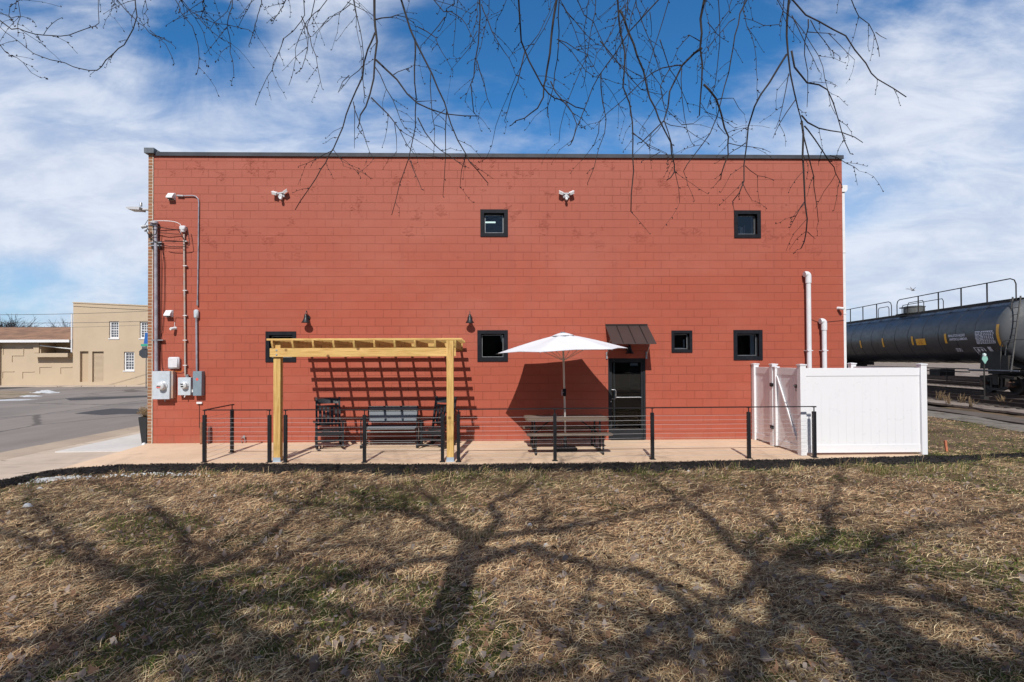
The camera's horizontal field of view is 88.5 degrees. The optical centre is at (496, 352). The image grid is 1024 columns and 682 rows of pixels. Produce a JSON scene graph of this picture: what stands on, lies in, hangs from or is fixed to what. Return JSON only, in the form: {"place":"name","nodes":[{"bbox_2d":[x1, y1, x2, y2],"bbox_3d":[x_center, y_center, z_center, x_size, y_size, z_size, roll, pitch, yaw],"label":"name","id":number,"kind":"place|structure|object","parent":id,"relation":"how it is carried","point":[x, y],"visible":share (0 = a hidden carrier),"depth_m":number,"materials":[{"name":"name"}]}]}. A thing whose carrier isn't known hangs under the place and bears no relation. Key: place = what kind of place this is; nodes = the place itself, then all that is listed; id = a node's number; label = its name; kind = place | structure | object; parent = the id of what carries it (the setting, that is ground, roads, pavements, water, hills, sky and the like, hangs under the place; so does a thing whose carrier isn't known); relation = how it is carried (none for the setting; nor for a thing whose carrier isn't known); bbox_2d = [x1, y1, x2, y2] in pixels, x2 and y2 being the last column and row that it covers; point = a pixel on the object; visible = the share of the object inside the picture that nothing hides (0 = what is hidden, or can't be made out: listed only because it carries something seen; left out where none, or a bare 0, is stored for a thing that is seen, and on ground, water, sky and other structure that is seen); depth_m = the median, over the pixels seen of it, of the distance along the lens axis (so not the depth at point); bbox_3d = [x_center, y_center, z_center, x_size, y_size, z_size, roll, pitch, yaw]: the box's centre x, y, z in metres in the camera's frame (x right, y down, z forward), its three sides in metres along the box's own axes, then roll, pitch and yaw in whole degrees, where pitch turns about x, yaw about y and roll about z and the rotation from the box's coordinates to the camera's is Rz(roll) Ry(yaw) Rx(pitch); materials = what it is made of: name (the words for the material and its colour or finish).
{"place":"outdoors","nodes":[
{"label":"outdoors","id":0,"kind":"place"},
{"bbox_2d":[0,390,43,398],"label":"verge","id":1,"kind":"structure","parent":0,"point":[9,394],"depth_m":33.27,"materials":[{"name":"beige concrete"}]},
{"bbox_2d":[33,390,61,392],"bbox_3d":[-30.053,2.575,34.903,1.826,0.208,1.020,0,-1,-1],"label":"snow heap","id":2,"kind":"object","parent":1,"relation":"on","point":[45,391],"visible":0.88,"depth_m":34.76,"materials":[{"name":"white snow"}]},
{"bbox_2d":[0,452,115,479],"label":"sidewalk","id":3,"kind":"structure","parent":0,"point":[26,464],"depth_m":10.82,"materials":[{"name":"beige concrete"}]},
{"bbox_2d":[5,325,132,327],"bbox_3d":[-31.461,-2.029,38.827,12.194,0.423,0.019,0,-1,-16],"label":"power line","id":4,"kind":"object","parent":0,"point":[49,327],"visible":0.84,"depth_m":38.30,"materials":[{"name":"black metal"}]},
{"bbox_2d":[0,387,147,451],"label":"road","id":5,"kind":"structure","parent":0,"point":[41,419],"depth_m":20.44,"materials":[{"name":"grey asphalt"}]},
{"bbox_2d":[0,399,29,400],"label":"road marking","id":6,"kind":"object","parent":5,"relation":"on","point":[13,399],"visible":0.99,"depth_m":28.69,"materials":[{"name":"white paint"}]},
{"bbox_2d":[0,387,29,388],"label":"road patch","id":7,"kind":"object","parent":5,"relation":"on","point":[12,387],"visible":0.22,"depth_m":42.01,"materials":[{"name":"grey asphalt"}]},
{"bbox_2d":[0,327,72,384],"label":"cream building","id":8,"kind":"structure","parent":5,"relation":"on","point":[36,356],"depth_m":44.62,"materials":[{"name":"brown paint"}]},
{"bbox_2d":[65,395,147,399],"bbox_3d":[-22.166,2.587,30.208,3.950,0.020,2.481,0,-1,-45],"label":"road patch","id":9,"kind":"object","parent":5,"relation":"on","point":[98,398],"visible":0.75,"depth_m":30.17,"materials":[{"name":"grey asphalt"}]},
{"bbox_2d":[71,302,147,384],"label":"cream building","id":10,"kind":"structure","parent":5,"relation":"on","point":[108,354],"depth_m":44.30,"materials":[{"name":"white paint"}]},
{"bbox_2d":[82,351,87,381],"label":"door","id":11,"kind":"structure","parent":10,"relation":"in","point":[84,353],"depth_m":44.43,"materials":[{"name":"beige"}]},
{"bbox_2d":[108,321,118,338],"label":"window","id":12,"kind":"structure","parent":10,"relation":"in","point":[114,325],"depth_m":44.45,"materials":[{"name":"white paint"}]},
{"bbox_2d":[123,352,134,371],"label":"window","id":13,"kind":"structure","parent":10,"relation":"in","point":[129,356],"depth_m":44.45,"materials":[{"name":"white paint"}]},
{"bbox_2d":[139,322,147,338],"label":"window","id":14,"kind":"structure","parent":10,"relation":"in","point":[144,325],"depth_m":44.51,"materials":[{"name":"white paint"}]},
{"bbox_2d":[75,408,143,414],"bbox_3d":[-15.500,2.461,21.978,3.350,0.020,2.824,0,-1,-1],"label":"road patch","id":15,"kind":"object","parent":5,"relation":"on","point":[111,411],"visible":0.79,"depth_m":21.87,"materials":[{"name":"grey asphalt"}]},
{"bbox_2d":[139,344,147,387],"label":"street sign","id":16,"kind":"object","parent":5,"relation":"on","point":[143,352],"visible":0.72,"depth_m":40.37,"materials":[{"name":"grey metal"}]},
{"bbox_2d":[144,333,147,343],"bbox_3d":[-8.767,-0.370,13.406,0.487,0.320,0.030,0,-1,-1],"label":"banner","id":17,"kind":"object","parent":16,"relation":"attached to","point":[146,339],"visible":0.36,"depth_m":13.39,"materials":[{"name":"blue fabric"}]},
{"bbox_2d":[0,385,147,386],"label":"sidewalk","id":18,"kind":"structure","parent":0,"point":[73,385],"depth_m":42.95,"materials":[{"name":"grey concrete"}]},
{"bbox_2d":[6,311,142,314],"bbox_3d":[-31.470,-2.984,38.839,12.198,0.606,0.030,0,-1,-16],"label":"power line","id":19,"kind":"object","parent":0,"point":[74,313],"visible":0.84,"depth_m":38.36,"materials":[{"name":"black metal"}]},
{"bbox_2d":[38,431,139,452],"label":"curb","id":20,"kind":"structure","parent":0,"point":[77,445],"depth_m":13.25,"materials":[{"name":"grey concrete"}]},
{"bbox_2d":[55,433,146,452],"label":"ramp slab","id":21,"kind":"structure","parent":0,"point":[122,443],"depth_m":12.75,"materials":[{"name":"concrete"}]},
{"bbox_2d":[136,405,146,442],"bbox_3d":[-8.786,1.782,13.125,0.384,0.952,0.377,0,-1,-1],"label":"planter","id":22,"kind":"object","parent":21,"relation":"on","point":[143,425],"visible":0.71,"depth_m":13.04,"materials":[{"name":"black"}]},
{"bbox_2d":[73,306,139,309],"bbox_3d":[-27.871,-3.272,38.922,5.509,0.093,0.037,0,-1,-34],"label":"power line","id":23,"kind":"object","parent":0,"point":[109,308],"visible":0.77,"depth_m":38.54,"materials":[{"name":"black metal"}]},
{"bbox_2d":[80,321,142,322],"bbox_3d":[-31.463,-2.312,38.831,12.196,0.367,0.030,0,-1,-16],"label":"power line","id":24,"kind":"object","parent":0,"point":[103,322],"visible":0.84,"depth_m":39.29,"materials":[{"name":"black metal"}]},
{"bbox_2d":[59,439,923,469],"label":"patio","id":25,"kind":"structure","parent":0,"point":[492,452],"depth_m":11.43,"materials":[{"name":"concrete"}]},
{"bbox_2d":[200,422,201,443],"bbox_3d":[-7.129,1.946,12.660,0.068,0.530,0.068,0,-1,-1],"label":"pipe stub","id":26,"kind":"object","parent":25,"relation":"on","point":[200,432],"visible":0.66,"depth_m":12.63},
{"bbox_2d":[200,404,271,462],"bbox_3d":[-5.269,1.676,11.131,1.434,1.088,1.190,0,-1,-1],"label":"cable railing","id":27,"kind":"object","parent":25,"relation":"on","point":[231,437],"visible":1,"depth_m":10.61,"materials":[{"name":"black metal"}]},
{"bbox_2d":[313,397,345,448],"bbox_3d":[-3.912,1.623,12.210,0.690,1.143,1.072,0,-1,-21],"label":"rocking chair","id":28,"kind":"object","parent":25,"relation":"on","point":[339,431],"visible":1,"depth_m":12.35,"materials":[{"name":"black paint"}]},
{"bbox_2d":[282,409,444,462],"bbox_3d":[-2.686,1.672,10.577,3.281,1.066,0.155,0,-1,0],"label":"cable railing","id":29,"kind":"object","parent":25,"relation":"on","point":[285,439],"visible":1,"depth_m":10.57,"materials":[{"name":"black metal"}]},
{"bbox_2d":[266,338,464,461],"bbox_3d":[-2.700,0.971,11.778,3.945,2.497,2.456,0,-1,-1],"label":"pergola","id":30,"kind":"object","parent":25,"relation":"on","point":[280,349],"visible":0.98,"depth_m":10.64,"materials":[{"name":"yellow wood"}]},
{"bbox_2d":[360,406,420,447],"bbox_3d":[-2.483,1.731,12.354,1.340,0.916,0.686,0,-1,-1],"label":"glider bench","id":31,"kind":"object","parent":25,"relation":"on","point":[392,416],"visible":0.81,"depth_m":12.55,"materials":[{"name":"metal"}]},
{"bbox_2d":[417,396,460,447],"bbox_3d":[-1.346,1.613,12.286,0.690,1.143,1.072,-1,-1,23],"label":"rocking chair","id":32,"kind":"object","parent":25,"relation":"on","point":[431,431],"visible":0.66,"depth_m":12.40,"materials":[{"name":"black paint"}]},
{"bbox_2d":[498,332,627,450],"bbox_3d":[1.457,0.853,11.473,2.874,2.625,2.566,0,-1,-1],"label":"umbrella","id":33,"kind":"object","parent":25,"relation":"on","point":[562,341],"visible":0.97,"depth_m":11.01,"materials":[{"name":"white fabric"}]},
{"bbox_2d":[523,415,612,454],"bbox_3d":[1.535,1.807,11.797,1.830,0.745,1.470,0,-1,-1],"label":"picnic table","id":34,"kind":"object","parent":25,"relation":"on","point":[549,418],"visible":0.96,"depth_m":11.49,"materials":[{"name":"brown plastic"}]},
{"bbox_2d":[456,406,818,461],"bbox_3d":[2.897,1.651,10.737,7.468,1.066,0.138,0,-1,-2],"label":"cable railing","id":35,"kind":"object","parent":25,"relation":"on","point":[748,419],"visible":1,"depth_m":10.73,"materials":[{"name":"black metal"}]},
{"bbox_2d":[751,363,927,455],"bbox_3d":[7.728,1.207,12.112,2.744,1.936,2.091,0,-1,-1],"label":"vinyl fence","id":36,"kind":"object","parent":25,"relation":"on","point":[868,409],"visible":0.98,"depth_m":11.13,"materials":[{"name":"white plastic"}]},
{"bbox_2d":[769,366,797,451],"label":"vinyl gate","id":37,"kind":"structure","parent":36,"relation":"attached to","point":[784,384],"depth_m":11.72,"materials":[{"name":"white plastic"}]},
{"bbox_2d":[0,407,1023,681],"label":"lawn","id":38,"kind":"structure","parent":0,"point":[502,481],"depth_m":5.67,"materials":[{"name":"brown plant"}]},
{"bbox_2d":[22,503,32,506],"bbox_3d":[-6.743,2.183,7.543,0.120,0.046,0.114,0,-1,-36],"label":"snow scrap","id":39,"kind":"object","parent":38,"relation":"on","point":[28,504],"visible":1,"depth_m":7.52,"materials":[{"name":"white snow"}]},
{"bbox_2d":[18,472,208,484],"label":"white gravel","id":40,"kind":"structure","parent":38,"relation":"on","point":[51,478],"depth_m":9.33,"materials":[{"name":"white gravel"}]},
{"bbox_2d":[0,0,332,183],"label":"bare tree","id":41,"kind":"object","parent":38,"relation":"on","point":[138,23],"visible":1,"depth_m":4.67,"materials":[{"name":"brown plant"}]},
{"bbox_2d":[288,0,680,233],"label":"bare tree","id":42,"kind":"object","parent":38,"relation":"on","point":[498,44],"visible":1,"depth_m":4.57,"materials":[{"name":"brown plant"}]},
{"bbox_2d":[0,462,1023,681],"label":"dead leaves","id":43,"kind":"object","parent":38,"relation":"on","point":[314,665],"visible":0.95,"depth_m":4.35,"materials":[{"name":"brown plant"}]},
{"bbox_2d":[0,452,1023,489],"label":"mulch bed","id":44,"kind":"object","parent":38,"relation":"on","point":[387,469],"visible":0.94,"depth_m":9.96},
{"bbox_2d":[620,0,906,253],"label":"bare tree","id":45,"kind":"object","parent":38,"relation":"on","point":[700,48],"visible":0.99,"depth_m":4.68,"materials":[{"name":"brown plant"}]},
{"bbox_2d":[944,440,947,451],"bbox_3d":[9.878,2.084,11.546,0.080,0.315,0.030,0,-1,-1],"label":"survey stake","id":46,"kind":"object","parent":38,"relation":"on","point":[945,446],"visible":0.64,"depth_m":11.53,"materials":[{"name":"orange wood"}]},
{"bbox_2d":[0,0,1023,326],"label":"sky","id":47,"kind":"structure","parent":0,"point":[947,162],"materials":[{"name":"blue"}]},
{"bbox_2d":[874,362,979,407],"bbox_3d":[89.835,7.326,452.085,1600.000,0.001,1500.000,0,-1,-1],"label":"ground","id":48,"kind":"structure","parent":0,"point":[928,404],"depth_m":187.90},
{"bbox_2d":[0,313,37,326],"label":"bare tree","id":49,"kind":"object","parent":48,"relation":"on","point":[10,321],"visible":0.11,"depth_m":92.97,"materials":[{"name":"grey plant"}]},
{"bbox_2d":[2,316,40,326],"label":"bare tree","id":50,"kind":"object","parent":48,"relation":"on","point":[22,325],"visible":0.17,"depth_m":93.60,"materials":[{"name":"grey plant"}]},
{"bbox_2d":[44,319,70,326],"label":"bare tree","id":51,"kind":"object","parent":48,"relation":"on","point":[59,323],"visible":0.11,"depth_m":92.71,"materials":[{"name":"grey plant"}]},
{"bbox_2d":[0,426,139,460],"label":"gutter","id":52,"kind":"object","parent":48,"relation":"on","point":[10,454],"depth_m":13.45,"materials":[{"name":"concrete"}]},
{"bbox_2d":[144,148,843,443],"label":"red building","id":53,"kind":"structure","parent":48,"relation":"on","point":[704,286],"depth_m":13.00,"materials":[{"name":"brick"}]},
{"bbox_2d":[126,202,147,211],"bbox_3d":[-9.088,-3.706,13.324,0.495,0.215,0.260,0,-1,-1],"label":"led street lamp","id":54,"kind":"object","parent":53,"relation":"attached to","point":[137,209],"visible":0.92,"depth_m":13.30,"materials":[{"name":"metal"}]},
{"bbox_2d":[149,220,164,370],"bbox_3d":[-8.261,-1.389,12.730,0.346,3.654,0.170,0,-1,-1],"label":"service mast","id":55,"kind":"object","parent":53,"relation":"attached to","point":[155,246],"visible":0.95,"depth_m":12.70,"materials":[{"name":"metal"}]},
{"bbox_2d":[159,246,164,343],"bbox_3d":[-8.157,-1.334,12.776,0.087,2.524,0.103,-1,-1,38],"label":"service wire","id":56,"kind":"object","parent":53,"relation":"attached to","point":[164,293],"visible":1,"depth_m":12.79,"materials":[{"name":"black"}]},
{"bbox_2d":[161,253,162,369],"bbox_3d":[-8.108,-1.057,12.752,0.156,3.030,0.086,0,-1,-1],"label":"service wire","id":57,"kind":"object","parent":53,"relation":"attached to","point":[161,294],"visible":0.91,"depth_m":12.79,"materials":[{"name":"black"}]},
{"bbox_2d":[152,371,175,400],"bbox_3d":[-8.044,0.810,12.630,0.461,0.734,0.321,0,-1,-1],"label":"electric meter","id":58,"kind":"object","parent":53,"relation":"attached to","point":[164,385],"visible":1,"depth_m":12.60,"materials":[{"name":"grey paint"}]},
{"bbox_2d":[163,310,173,316],"bbox_3d":[-7.981,-0.953,12.745,0.170,0.170,0.139,0,-1,-1],"label":"wall vent","id":59,"kind":"object","parent":53,"relation":"attached to","point":[168,313],"depth_m":12.73,"materials":[{"name":"white paint"}]},
{"bbox_2d":[166,193,175,199],"bbox_3d":[-7.948,-3.820,12.781,0.170,0.170,0.139,0,-1,-1],"label":"wall vent","id":60,"kind":"object","parent":53,"relation":"attached to","point":[170,196],"depth_m":12.76,"materials":[{"name":"white paint"}]},
{"bbox_2d":[168,357,179,368],"bbox_3d":[-7.838,0.245,12.741,0.269,0.285,0.122,0,-1,-1],"label":"network box","id":61,"kind":"object","parent":53,"relation":"attached to","point":[173,362],"visible":1,"depth_m":12.68,"materials":[{"name":"white plastic"}]},
{"bbox_2d":[164,228,189,246],"bbox_3d":[-7.737,-2.798,12.704,0.611,0.484,0.016,0,-1,-1],"label":"service wire","id":62,"kind":"object","parent":53,"relation":"attached to","point":[180,246],"visible":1,"depth_m":12.70,"materials":[{"name":"black"}]},
{"bbox_2d":[179,226,187,375],"bbox_3d":[-7.620,-1.263,12.762,0.165,3.647,0.128,0,-1,-1],"label":"service riser","id":63,"kind":"object","parent":53,"relation":"attached to","point":[183,229],"visible":0.99,"depth_m":12.76,"materials":[{"name":"white plastic"}]},
{"bbox_2d":[178,374,192,396],"bbox_3d":[-7.519,0.803,12.675,0.363,0.553,0.253,0,-1,-1],"label":"electric meter","id":64,"kind":"object","parent":53,"relation":"attached to","point":[185,385],"visible":0.98,"depth_m":12.66,"materials":[{"name":"grey paint"}]},
{"bbox_2d":[176,195,198,305],"bbox_3d":[-7.537,-2.504,12.805,0.534,2.711,0.053,0,-1,-1],"label":"bent conduit","id":65,"kind":"object","parent":53,"relation":"attached to","point":[198,244],"visible":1,"depth_m":12.81,"materials":[{"name":"metal"}]},
{"bbox_2d":[194,309,198,370],"bbox_3d":[-7.316,-0.306,12.771,0.110,1.491,0.097,0,-1,-1],"label":"short conduit","id":66,"kind":"object","parent":53,"relation":"attached to","point":[196,314],"visible":1,"depth_m":12.76,"materials":[{"name":"grey metal"}]},
{"bbox_2d":[193,371,204,395],"bbox_3d":[-7.234,0.743,12.734,0.210,0.592,0.150,0,-1,-1],"label":"disconnect box","id":67,"kind":"object","parent":53,"relation":"attached to","point":[198,383],"visible":1,"depth_m":12.66,"materials":[{"name":"grey paint"}]},
{"bbox_2d":[196,402,202,427],"bbox_3d":[-7.240,1.526,12.776,0.132,0.659,0.047,0,-1,-1],"label":"junction box","id":68,"kind":"object","parent":53,"relation":"attached to","point":[199,403],"visible":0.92,"depth_m":12.79,"materials":[{"name":"white paint"}]},
{"bbox_2d":[208,427,211,443],"bbox_3d":[-6.979,2.004,12.754,0.070,0.414,0.111,0,-1,-1],"label":"drain pipe","id":69,"kind":"object","parent":53,"relation":"attached to","point":[209,433],"visible":0.98,"depth_m":12.71,"materials":[{"name":"black metal"}]},
{"bbox_2d":[271,189,287,199],"bbox_3d":[-5.296,-3.874,12.830,0.394,0.287,0.161,0,-1,-1],"label":"floodlight","id":70,"kind":"object","parent":53,"relation":"attached to","point":[281,195],"visible":1,"depth_m":12.81,"materials":[{"name":"white paint"}]},
{"bbox_2d":[265,331,295,361],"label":"window","id":71,"kind":"structure","parent":53,"relation":"in","point":[268,334],"depth_m":12.85,"materials":[{"name":"metal"}]},
{"bbox_2d":[301,311,310,322],"bbox_3d":[-4.638,-0.879,12.758,0.216,0.298,0.262,0,-1,-1],"label":"wall lamp","id":72,"kind":"object","parent":53,"relation":"attached to","point":[307,318],"visible":1,"depth_m":12.71,"materials":[{"name":"black metal"}]},
{"bbox_2d":[466,311,473,322],"bbox_3d":[-0.665,-0.878,12.848,0.216,0.298,0.262,0,-1,-1],"label":"wall lamp","id":73,"kind":"object","parent":53,"relation":"attached to","point":[469,319],"visible":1,"depth_m":12.78,"materials":[{"name":"black metal"}]},
{"bbox_2d":[477,330,507,361],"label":"window","id":74,"kind":"structure","parent":53,"relation":"in","point":[490,343],"depth_m":13.06,"materials":[{"name":"metal"}]},
{"bbox_2d":[480,209,507,236],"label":"window","id":75,"kind":"structure","parent":53,"relation":"in","point":[493,222],"depth_m":13.09,"materials":[{"name":"metal"}]},
{"bbox_2d":[559,190,573,199],"bbox_3d":[1.713,-3.895,12.989,0.392,0.261,0.161,0,-1,-1],"label":"floodlight","id":76,"kind":"object","parent":53,"relation":"attached to","point":[566,196],"visible":1,"depth_m":12.96,"materials":[{"name":"white paint"}]},
{"bbox_2d":[625,344,633,353],"bbox_3d":[3.261,-0.125,12.927,0.216,0.298,0.262,0,-1,-1],"label":"wall lamp","id":77,"kind":"object","parent":53,"relation":"attached to","point":[629,350],"visible":0.94,"depth_m":12.86,"materials":[{"name":"black metal"}]},
{"bbox_2d":[605,324,656,358],"bbox_3d":[3.227,-0.285,12.710,1.051,0.864,0.699,0,-1,-1],"label":"door awning","id":78,"kind":"object","parent":53,"relation":"attached to","point":[630,333],"depth_m":12.72,"materials":[{"name":"brown metal"}]},
{"bbox_2d":[734,210,760,237],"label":"window","id":79,"kind":"structure","parent":53,"relation":"in","point":[744,220],"depth_m":13.15,"materials":[{"name":"metal"}]},
{"bbox_2d":[803,271,812,367],"bbox_3d":[7.733,0.049,13.063,0.175,4.154,0.186,0,-1,-1],"label":"vent pipe","id":80,"kind":"object","parent":53,"relation":"attached to","point":[808,282],"visible":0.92,"depth_m":13.00,"materials":[{"name":"white plastic"}]},
{"bbox_2d":[818,318,827,367],"bbox_3d":[8.118,0.634,13.065,0.174,2.981,0.185,0,-1,-1],"label":"vent pipe","id":81,"kind":"object","parent":53,"relation":"attached to","point":[823,323],"visible":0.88,"depth_m":13.00,"materials":[{"name":"white plastic"}]},
{"bbox_2d":[842,185,847,367],"bbox_3d":[8.777,-1.066,13.280,0.140,6.321,0.170,0,-1,-1],"label":"downspout","id":82,"kind":"object","parent":53,"relation":"attached to","point":[844,188],"visible":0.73,"depth_m":13.23,"materials":[{"name":"white paint"}]},
{"bbox_2d":[867,363,1023,414],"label":"railway ballast","id":83,"kind":"structure","parent":48,"relation":"on","point":[982,407],"depth_m":39.59,"materials":[{"name":"grey gravel"}]},
{"bbox_2d":[941,393,950,403],"bbox_3d":[19.829,2.005,23.212,0.478,0.498,0.364,0,-1,-40],"label":"dry weed","id":84,"kind":"object","parent":83,"relation":"on","point":[947,400],"visible":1,"depth_m":23.18,"materials":[{"name":"brown plant"}]},
{"bbox_2d":[927,377,982,382],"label":"railway track","id":85,"kind":"structure","parent":83,"relation":"on","point":[958,379],"depth_m":45.21,"materials":[{"name":"metal"}]},
{"bbox_2d":[927,374,982,378],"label":"railway track","id":86,"kind":"structure","parent":83,"relation":"on","point":[966,377],"depth_m":51.12,"materials":[{"name":"brown metal"}]},
{"bbox_2d":[927,380,1008,389],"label":"railway track","id":87,"kind":"structure","parent":83,"relation":"on","point":[958,383],"depth_m":38.88,"materials":[{"name":"brown metal"}]},
{"bbox_2d":[969,396,975,406],"bbox_3d":[19.413,1.997,21.411,0.260,0.475,0.325,0,-1,-34],"label":"dry weed","id":88,"kind":"object","parent":83,"relation":"on","point":[970,403],"visible":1,"depth_m":21.46,"materials":[{"name":"brown plant"}]},
{"bbox_2d":[927,391,1023,409],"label":"railway track","id":89,"kind":"structure","parent":83,"relation":"on","point":[1008,403],"depth_m":23.68,"materials":[{"name":"brown metal"}]},
{"bbox_2d":[927,385,1023,399],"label":"railway track","id":90,"kind":"structure","parent":83,"relation":"on","point":[980,392],"depth_m":29.17,"materials":[{"name":"brown metal"}]},
{"bbox_2d":[846,278,1023,394],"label":"tank car","id":91,"kind":"object","parent":90,"relation":"on","point":[993,331],"visible":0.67,"depth_m":29.70,"materials":[{"name":"black paint"}]},
{"bbox_2d":[980,353,988,399],"bbox_3d":[22.367,1.133,24.099,0.280,2.234,0.200,0,-1,-1],"label":"switch stand","id":92,"kind":"object","parent":83,"relation":"on","point":[984,358],"visible":0.88,"depth_m":24.07,"materials":[{"name":"black metal"}]},
{"bbox_2d":[927,410,1023,432],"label":"gravel lane","id":93,"kind":"structure","parent":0,"point":[979,420],"depth_m":17.19,"materials":[{"name":"grey gravel"}]},
{"bbox_2d":[927,406,1023,424],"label":"gravel lane","id":94,"kind":"structure","parent":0,"point":[1009,419],"depth_m":18.62,"materials":[{"name":"grey gravel"}]}
]}

